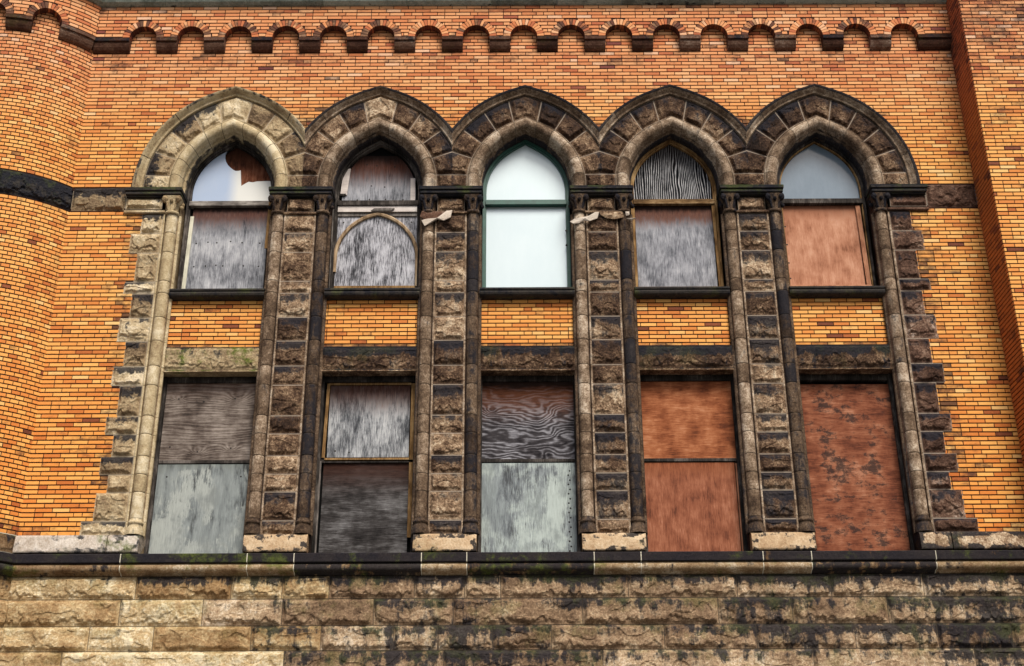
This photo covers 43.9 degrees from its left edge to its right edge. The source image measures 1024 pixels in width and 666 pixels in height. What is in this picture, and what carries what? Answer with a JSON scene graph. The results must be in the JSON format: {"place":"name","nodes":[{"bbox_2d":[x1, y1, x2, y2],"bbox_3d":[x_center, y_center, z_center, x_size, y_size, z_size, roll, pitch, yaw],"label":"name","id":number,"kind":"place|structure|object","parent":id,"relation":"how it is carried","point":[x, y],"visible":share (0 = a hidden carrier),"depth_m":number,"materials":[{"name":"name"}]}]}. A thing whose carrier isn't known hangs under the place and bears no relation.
{"place":"outdoors","nodes":[
{"label":"outdoors","id":0,"kind":"place"},
{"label":"pavement","id":1,"kind":"structure","parent":0,"visible":0},
{"bbox_2d":[0,0,1023,665],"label":"brick building","id":2,"kind":"structure","parent":1,"relation":"on","point":[524,140],"depth_m":17.82,"materials":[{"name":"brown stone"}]},
{"bbox_2d":[181,216,193,288],"bbox_3d":[-4.722,-1.160,18.498,0.065,1.220,0.020,0,-24,0],"label":"timber strip","id":3,"kind":"object","parent":2,"relation":"attached to","point":[185,272],"visible":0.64,"depth_m":18.49,"materials":[{"name":"beige wood"}]},
{"bbox_2d":[148,464,248,553],"bbox_3d":[-4.160,2.376,16.942,1.300,1.300,0.019,0,-24,0],"label":"plywood board","id":4,"kind":"object","parent":2,"relation":"attached to","point":[199,508],"visible":0.75,"depth_m":16.95,"materials":[{"name":"grey wood"}]},
{"bbox_2d":[144,347,258,553],"bbox_3d":[-4.158,1.588,17.194,1.350,2.935,0.359,0,-24,0],"label":"lower window","id":5,"kind":"structure","parent":2,"relation":"in","point":[182,365],"depth_m":17.55,"materials":[{"name":"beige"}]},
{"bbox_2d":[159,383,255,463],"bbox_3d":[-4.145,1.238,17.441,1.290,1.165,0.019,0,-24,0],"label":"plywood board","id":6,"kind":"object","parent":2,"relation":"attached to","point":[207,421],"visible":0.93,"depth_m":17.44,"materials":[{"name":"grey wood"}]},
{"bbox_2d":[169,141,272,300],"bbox_3d":[-4.172,-1.688,18.625,1.344,2.740,0.405,0,-24,0],"label":"upper window","id":7,"kind":"structure","parent":2,"relation":"in","point":[213,184],"depth_m":18.91,"materials":[{"name":"white"}]},
{"bbox_2d":[186,208,267,288],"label":"plywood board","id":8,"kind":"object","parent":2,"relation":"attached to","point":[227,250],"visible":0.93,"depth_m":18.55,"materials":[{"name":"grey wood"}]},
{"bbox_2d":[225,148,269,185],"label":"plywood board","id":9,"kind":"object","parent":2,"relation":"attached to","point":[251,168],"visible":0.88,"depth_m":19.18,"materials":[{"name":"brown wood"}]},
{"bbox_2d":[264,202,271,248],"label":"timber strip","id":10,"kind":"object","parent":2,"relation":"attached to","point":[267,229],"visible":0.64,"depth_m":18.51,"materials":[{"name":"brown wood"}]},
{"bbox_2d":[314,461,321,552],"bbox_3d":[-2.603,2.332,16.920,0.055,1.300,0.020,0,-24,0],"label":"timber strip","id":11,"kind":"object","parent":2,"relation":"attached to","point":[318,507],"visible":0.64,"depth_m":16.91,"materials":[{"name":"brown wood"}]},
{"bbox_2d":[322,383,329,457],"bbox_3d":[-2.555,1.200,17.451,0.060,1.080,0.020,0,-24,0],"label":"timber strip","id":12,"kind":"object","parent":2,"relation":"attached to","point":[326,421],"visible":1,"depth_m":17.44,"materials":[{"name":"brown wood"}]},
{"bbox_2d":[329,209,333,287],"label":"timber strip","id":13,"kind":"object","parent":2,"relation":"attached to","point":[331,245],"visible":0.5,"depth_m":18.53,"materials":[{"name":"black wood"}]},
{"bbox_2d":[340,169,350,194],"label":"timber strip","id":14,"kind":"object","parent":2,"relation":"attached to","point":[345,184],"visible":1,"depth_m":19.00,"materials":[{"name":"beige wood"}]},
{"bbox_2d":[319,463,408,552],"bbox_3d":[-1.970,2.350,16.973,1.160,1.265,0.018,0,-24,0],"label":"plywood board","id":15,"kind":"object","parent":2,"relation":"attached to","point":[364,507],"visible":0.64,"depth_m":16.96,"materials":[{"name":"black wood"}]},
{"bbox_2d":[311,346,417,552],"bbox_3d":[-1.968,1.579,17.196,1.350,2.935,0.356,0,-24,0],"label":"lower window","id":16,"kind":"structure","parent":2,"relation":"in","point":[341,364],"depth_m":17.56,"materials":[{"name":"black"}]},
{"bbox_2d":[324,458,409,460],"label":"timber strip","id":17,"kind":"object","parent":2,"relation":"attached to","point":[374,459],"visible":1,"depth_m":17.21,"materials":[{"name":"brown wood"}]},
{"bbox_2d":[327,385,410,457],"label":"plywood board","id":18,"kind":"object","parent":2,"relation":"attached to","point":[369,421],"visible":1,"depth_m":17.45,"materials":[{"name":"grey wood"}]},
{"bbox_2d":[330,383,410,384],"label":"timber strip","id":19,"kind":"object","parent":2,"relation":"attached to","point":[370,383],"visible":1,"depth_m":17.66,"materials":[{"name":"brown wood"}]},
{"bbox_2d":[324,140,421,299],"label":"upper window","id":20,"kind":"structure","parent":2,"relation":"in","point":[380,148],"depth_m":18.75,"materials":[{"name":"black wood"}]},
{"bbox_2d":[334,286,414,287],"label":"timber strip","id":21,"kind":"object","parent":2,"relation":"attached to","point":[374,286],"visible":0.57,"depth_m":18.28,"materials":[{"name":"brown wood"}]},
{"bbox_2d":[334,217,416,285],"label":"plywood board","id":22,"kind":"object","parent":2,"relation":"attached to","point":[376,251],"visible":1,"depth_m":18.51,"materials":[{"name":"grey wood"}]},
{"bbox_2d":[333,212,417,285],"bbox_3d":[-1.980,-1.216,18.508,1.240,1.230,0.045,0,-24,0],"label":"curved moulding","id":23,"kind":"object","parent":2,"relation":"attached to","point":[369,216],"visible":1,"depth_m":18.61,"materials":[{"name":"beige wood"}]},
{"bbox_2d":[338,206,416,211],"bbox_3d":[-1.988,-1.832,18.770,1.170,0.098,0.020,0,-24,0],"label":"timber strip","id":24,"kind":"object","parent":2,"relation":"attached to","point":[370,208],"visible":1,"depth_m":18.76,"materials":[{"name":"beige wood"}]},
{"bbox_2d":[338,212,416,216],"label":"timber strip","id":25,"kind":"object","parent":2,"relation":"attached to","point":[403,214],"visible":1,"depth_m":18.75,"materials":[{"name":"grey wood"}]},
{"bbox_2d":[342,156,415,199],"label":"plywood board","id":26,"kind":"object","parent":2,"relation":"on","point":[380,177],"visible":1,"depth_m":19.04,"materials":[{"name":"grey wood"}]},
{"bbox_2d":[371,208,394,210],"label":"timber strip","id":27,"kind":"object","parent":2,"relation":"on","point":[382,209],"visible":1,"depth_m":18.73,"materials":[{"name":"grey wood"}]},
{"bbox_2d":[407,383,414,537],"bbox_3d":[-1.368,1.702,17.225,0.050,2.190,0.020,0,-24,0],"label":"timber strip","id":28,"kind":"object","parent":2,"relation":"attached to","point":[411,461],"visible":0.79,"depth_m":17.19,"materials":[{"name":"brown wood"}]},
{"bbox_2d":[410,178,414,199],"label":"timber strip","id":29,"kind":"object","parent":2,"relation":"attached to","point":[412,191],"visible":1,"depth_m":18.94,"materials":[{"name":"beige wood"}]},
{"bbox_2d":[479,140,574,299],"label":"upper window","id":30,"kind":"structure","parent":2,"relation":"in","point":[526,253],"depth_m":18.68,"materials":[{"name":"white glass"}]},
{"bbox_2d":[482,382,574,462],"bbox_3d":[0.225,1.215,17.443,1.300,1.175,0.018,0,-24,0],"label":"plywood board","id":31,"kind":"object","parent":2,"relation":"attached to","point":[527,420],"visible":0.86,"depth_m":17.44,"materials":[{"name":"black wood"}]},
{"bbox_2d":[481,463,576,551],"bbox_3d":[0.225,2.358,16.942,1.310,1.300,0.019,0,-24,0],"label":"plywood board","id":32,"kind":"object","parent":2,"relation":"attached to","point":[528,507],"visible":0.95,"depth_m":16.95,"materials":[{"name":"grey wood"}]},
{"bbox_2d":[478,345,580,551],"bbox_3d":[0.222,1.568,17.192,1.350,2.935,0.365,0,-24,0],"label":"lower window","id":33,"kind":"structure","parent":2,"relation":"in","point":[498,363],"depth_m":17.55,"materials":[{"name":"black"}]},
{"bbox_2d":[634,145,711,198],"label":"plywood board","id":34,"kind":"object","parent":2,"relation":"on","point":[669,172],"visible":0.94,"depth_m":19.04,"materials":[{"name":"black wood"}]},
{"bbox_2d":[635,206,717,286],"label":"plywood board","id":35,"kind":"object","parent":2,"relation":"attached to","point":[675,245],"visible":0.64,"depth_m":18.55,"materials":[{"name":"grey wood"}]},
{"bbox_2d":[630,139,729,298],"bbox_3d":[2.398,-1.716,18.625,1.344,2.740,0.405,0,-24,0],"label":"upper window","id":36,"kind":"structure","parent":2,"relation":"in","point":[689,292],"depth_m":18.58,"materials":[{"name":"black wood"}]},
{"bbox_2d":[640,381,735,457],"bbox_3d":[2.413,1.204,17.444,1.295,1.170,0.018,0,-24,0],"label":"plywood board","id":37,"kind":"object","parent":2,"relation":"attached to","point":[687,419],"visible":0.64,"depth_m":17.44,"materials":[{"name":"orange wood"}]},
{"bbox_2d":[644,462,740,550],"bbox_3d":[2.400,2.331,16.958,1.230,1.255,0.018,0,-24,0],"label":"plywood board","id":38,"kind":"object","parent":2,"relation":"attached to","point":[691,506],"visible":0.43,"depth_m":16.95,"materials":[{"name":"orange wood"}]},
{"bbox_2d":[638,345,747,550],"bbox_3d":[2.412,1.559,17.191,1.350,2.935,0.366,0,-24,0],"label":"lower window","id":39,"kind":"structure","parent":2,"relation":"in","point":[657,363],"depth_m":17.55,"materials":[{"name":"black"}]},
{"bbox_2d":[711,205,721,285],"bbox_3d":[2.981,-1.278,18.514,0.058,1.350,0.020,0,-24,0],"label":"timber strip","id":40,"kind":"object","parent":2,"relation":"attached to","point":[716,245],"visible":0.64,"depth_m":18.50,"materials":[{"name":"brown wood"}]},
{"bbox_2d":[735,463,743,550],"bbox_3d":[3.042,2.340,16.942,0.035,1.260,0.020,0,-24,0],"label":"timber strip","id":41,"kind":"object","parent":2,"relation":"attached to","point":[739,507],"visible":0.64,"depth_m":16.95,"materials":[{"name":"brown wood"}]},
{"bbox_2d":[783,206,864,284],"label":"plywood board","id":42,"kind":"object","parent":2,"relation":"attached to","point":[823,245],"visible":0.84,"depth_m":18.55,"materials":[{"name":"orange"}]},
{"bbox_2d":[790,285,871,285],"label":"timber strip","id":43,"kind":"object","parent":2,"relation":"attached to","point":[830,285],"visible":0.21,"depth_m":18.24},
{"bbox_2d":[778,138,884,297],"bbox_3d":[4.588,-1.725,18.625,1.344,2.740,0.405,0,-24,0],"label":"upper window","id":44,"kind":"structure","parent":2,"relation":"in","point":[815,173],"depth_m":18.95,"materials":[{"name":"black"}]},
{"bbox_2d":[800,384,909,550],"bbox_3d":[4.608,1.825,17.170,1.310,2.425,0.018,0,-24,0],"label":"plywood board","id":45,"kind":"object","parent":2,"relation":"attached to","point":[856,488],"visible":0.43,"depth_m":17.16,"materials":[{"name":"red wood"}]},
{"bbox_2d":[796,344,914,549],"bbox_3d":[4.602,1.550,17.191,1.350,2.935,0.367,0,-24,0],"label":"lower window","id":46,"kind":"structure","parent":2,"relation":"in","point":[817,363],"depth_m":17.57,"materials":[{"name":"black"}]},
{"bbox_2d":[855,206,870,284],"bbox_3d":[5.123,-1.260,18.513,0.083,1.360,0.020,0,-24,0],"label":"timber strip","id":47,"kind":"object","parent":2,"relation":"attached to","point":[863,246],"visible":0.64,"depth_m":18.51,"materials":[{"name":"brown wood"}]}
]}

